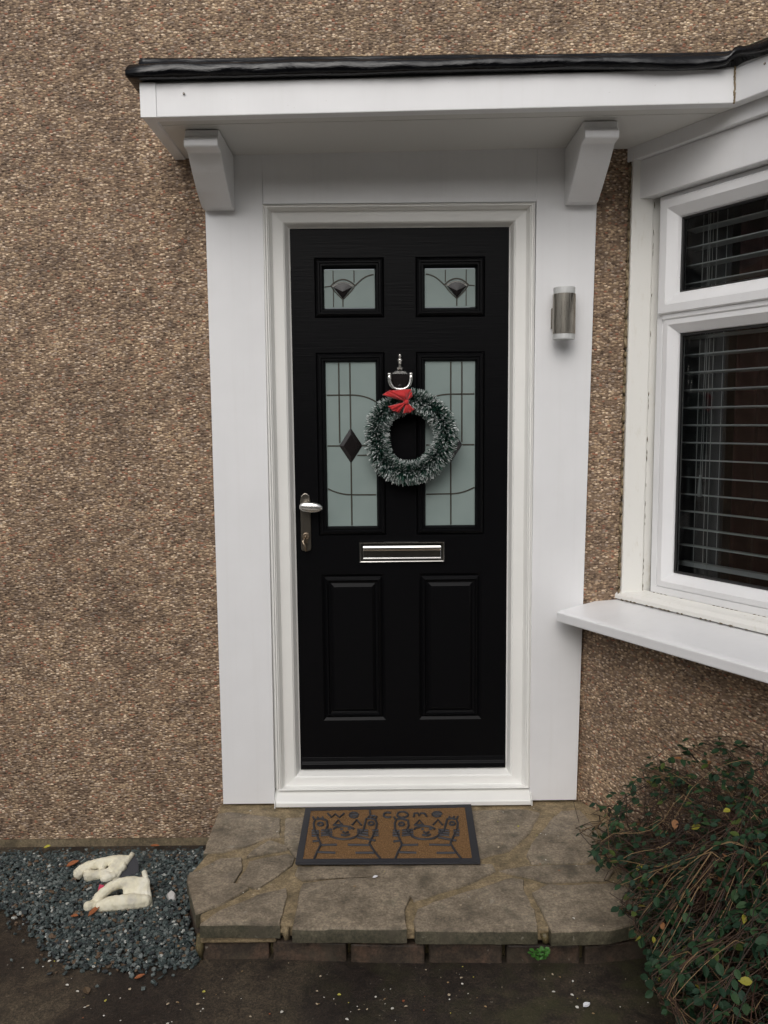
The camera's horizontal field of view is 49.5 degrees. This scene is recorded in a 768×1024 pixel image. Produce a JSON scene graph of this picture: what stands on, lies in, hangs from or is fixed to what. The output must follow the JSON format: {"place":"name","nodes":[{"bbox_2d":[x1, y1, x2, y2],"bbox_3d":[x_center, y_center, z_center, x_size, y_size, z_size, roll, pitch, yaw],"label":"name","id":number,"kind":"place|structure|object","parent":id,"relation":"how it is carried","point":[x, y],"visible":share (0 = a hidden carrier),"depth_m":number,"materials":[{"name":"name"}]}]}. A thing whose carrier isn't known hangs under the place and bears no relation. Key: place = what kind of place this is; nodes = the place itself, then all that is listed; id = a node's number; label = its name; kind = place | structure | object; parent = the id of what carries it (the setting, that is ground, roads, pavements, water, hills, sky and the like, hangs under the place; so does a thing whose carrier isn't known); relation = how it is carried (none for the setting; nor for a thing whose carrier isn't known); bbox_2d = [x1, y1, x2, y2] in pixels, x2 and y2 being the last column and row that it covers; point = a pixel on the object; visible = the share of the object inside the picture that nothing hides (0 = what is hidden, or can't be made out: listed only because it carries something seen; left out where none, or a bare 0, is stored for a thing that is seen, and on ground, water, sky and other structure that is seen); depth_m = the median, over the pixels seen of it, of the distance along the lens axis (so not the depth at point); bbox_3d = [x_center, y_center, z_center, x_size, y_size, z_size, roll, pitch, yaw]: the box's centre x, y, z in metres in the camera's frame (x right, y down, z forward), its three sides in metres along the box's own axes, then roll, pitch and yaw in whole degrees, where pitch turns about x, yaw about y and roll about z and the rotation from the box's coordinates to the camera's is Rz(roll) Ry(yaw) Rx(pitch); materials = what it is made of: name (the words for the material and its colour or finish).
{"place":"outdoors","nodes":[
{"label":"outdoors","id":0,"kind":"place"},
{"bbox_2d":[0,846,204,990],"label":"gravel","id":1,"kind":"structure","parent":0,"point":[70,929],"depth_m":2.61,"materials":[{"name":"grey gravel"}]},
{"bbox_2d":[66,860,78,866],"bbox_3d":[-1.096,1.236,2.927,0.033,0.011,0.033,1,6,16],"label":"fallen leaf","id":2,"kind":"object","parent":1,"relation":"on","point":[73,862],"visible":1,"depth_m":2.93,"materials":[{"name":"brown plant"}]},
{"bbox_2d":[88,906,99,915],"bbox_3d":[-0.907,1.246,2.606,0.020,0.013,0.054,4,7,33],"label":"fallen leaf","id":3,"kind":"object","parent":1,"relation":"on","point":[93,910],"visible":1,"depth_m":2.60,"materials":[{"name":"brown plant"}]},
{"bbox_2d":[73,852,138,881],"bbox_3d":[-0.953,1.246,2.857,0.221,0.113,0.115,-1,6,0],"label":"glove","id":4,"kind":"object","parent":1,"relation":"on","point":[118,866],"visible":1,"depth_m":2.85,"materials":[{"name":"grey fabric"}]},
{"bbox_2d":[83,870,152,911],"bbox_3d":[-0.848,1.232,2.673,0.217,0.105,0.118,-2,6,-9],"label":"glove","id":5,"kind":"object","parent":1,"relation":"on","point":[136,894],"visible":0.98,"depth_m":2.65,"materials":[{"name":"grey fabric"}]},
{"bbox_2d":[167,890,175,900],"bbox_3d":[-0.689,1.250,2.703,0.028,0.032,0.043,-4,7,-28],"label":"stone","id":6,"kind":"object","parent":1,"relation":"on","point":[171,894],"visible":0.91,"depth_m":2.69,"materials":[{"name":"grey stone"}]},
{"bbox_2d":[0,845,759,1023],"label":"driveway","id":7,"kind":"structure","parent":0,"point":[33,992],"depth_m":2.24,"materials":[{"name":"black asphalt"}]},
{"bbox_2d":[83,987,90,993],"bbox_3d":[-0.799,1.287,2.240,0.020,0.006,0.021,-1,6,0],"label":"fallen leaf","id":8,"kind":"object","parent":7,"relation":"on","point":[86,990],"visible":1,"depth_m":2.24,"materials":[{"name":"brown plant"}]},
{"bbox_2d":[21,810,667,1023],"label":"leaf litter","id":9,"kind":"object","parent":7,"relation":"on","point":[320,975],"visible":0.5,"depth_m":2.24,"materials":[{"name":"beige plant"}]},
{"bbox_2d":[0,0,767,891],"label":"house","id":10,"kind":"structure","parent":7,"relation":"on","point":[234,568],"depth_m":2.93,"materials":[{"name":"concrete"}]},
{"bbox_2d":[290,227,508,768],"bbox_3d":[0.063,-0.016,3.022,0.773,1.979,0.105,-1,6,0],"label":"door","id":11,"kind":"structure","parent":10,"relation":"in","point":[402,589],"depth_m":3.03,"materials":[{"name":"black plastic"}]},
{"bbox_2d":[364,388,459,485],"bbox_3d":[0.098,-0.263,2.936,0.341,0.352,0.110,-1,6,0],"label":"wreath","id":12,"kind":"object","parent":11,"relation":"hanging from","point":[435,457],"visible":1,"depth_m":2.93,"materials":[{"name":"green plastic"}]},
{"bbox_2d":[551,286,575,340],"bbox_3d":[0.613,-0.676,2.841,0.077,0.173,0.088,-1,6,0],"label":"wall lamp","id":13,"kind":"object","parent":10,"relation":"attached to","point":[563,315],"visible":1,"depth_m":2.81,"materials":[{"name":"silver metal"}]},
{"bbox_2d":[678,176,733,578],"bbox_3d":[1.107,-0.412,2.916,0.032,1.530,0.231,-4,7,-29],"label":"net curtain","id":14,"kind":"object","parent":10,"relation":"hanging from","point":[690,502],"visible":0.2,"depth_m":2.90,"materials":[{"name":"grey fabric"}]},
{"bbox_2d":[650,165,767,616],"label":"window","id":15,"kind":"structure","parent":10,"relation":"in","point":[740,304],"depth_m":2.78,"materials":[{"name":"white plastic"}]},
{"bbox_2d":[679,210,767,579],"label":"venetian blind","id":16,"kind":"object","parent":10,"relation":"attached to","point":[707,264],"visible":0.81,"depth_m":2.77,"materials":[{"name":"white"}]},
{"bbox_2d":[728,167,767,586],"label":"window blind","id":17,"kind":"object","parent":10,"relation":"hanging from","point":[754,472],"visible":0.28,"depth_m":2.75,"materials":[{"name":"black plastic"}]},
{"bbox_2d":[187,800,704,963],"bbox_3d":[0.235,1.257,2.747,1.694,0.304,0.880,-1,6,0],"label":"doorstep","id":18,"kind":"object","parent":7,"relation":"on","point":[516,895],"visible":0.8,"depth_m":2.46,"materials":[{"name":"stone"}]},
{"bbox_2d":[295,804,479,864],"bbox_3d":[0.017,1.090,2.830,0.601,0.013,0.398,-1,6,0],"label":"doormat","id":19,"kind":"object","parent":18,"relation":"on","point":[403,835],"visible":1,"depth_m":2.80,"materials":[{"name":"brown fabric"}]},
{"bbox_2d":[528,946,549,959],"bbox_3d":[0.427,1.218,2.294,0.065,0.048,0.030,-1,6,0],"label":"weed","id":20,"kind":"object","parent":7,"relation":"on","point":[540,950],"visible":1,"depth_m":2.29,"materials":[{"name":"green plant"}]},
{"bbox_2d":[573,732,767,1023],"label":"shrub","id":21,"kind":"object","parent":7,"relation":"on","point":[731,919],"visible":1,"depth_m":2.10,"materials":[{"name":"green plant"}]},
{"bbox_2d":[583,1002,589,1006],"bbox_3d":[0.527,1.283,2.167,0.017,0.006,0.017,2,7,26],"label":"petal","id":22,"kind":"object","parent":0,"point":[586,1004],"visible":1,"depth_m":2.17,"materials":[{"name":"white plant"}]}
]}

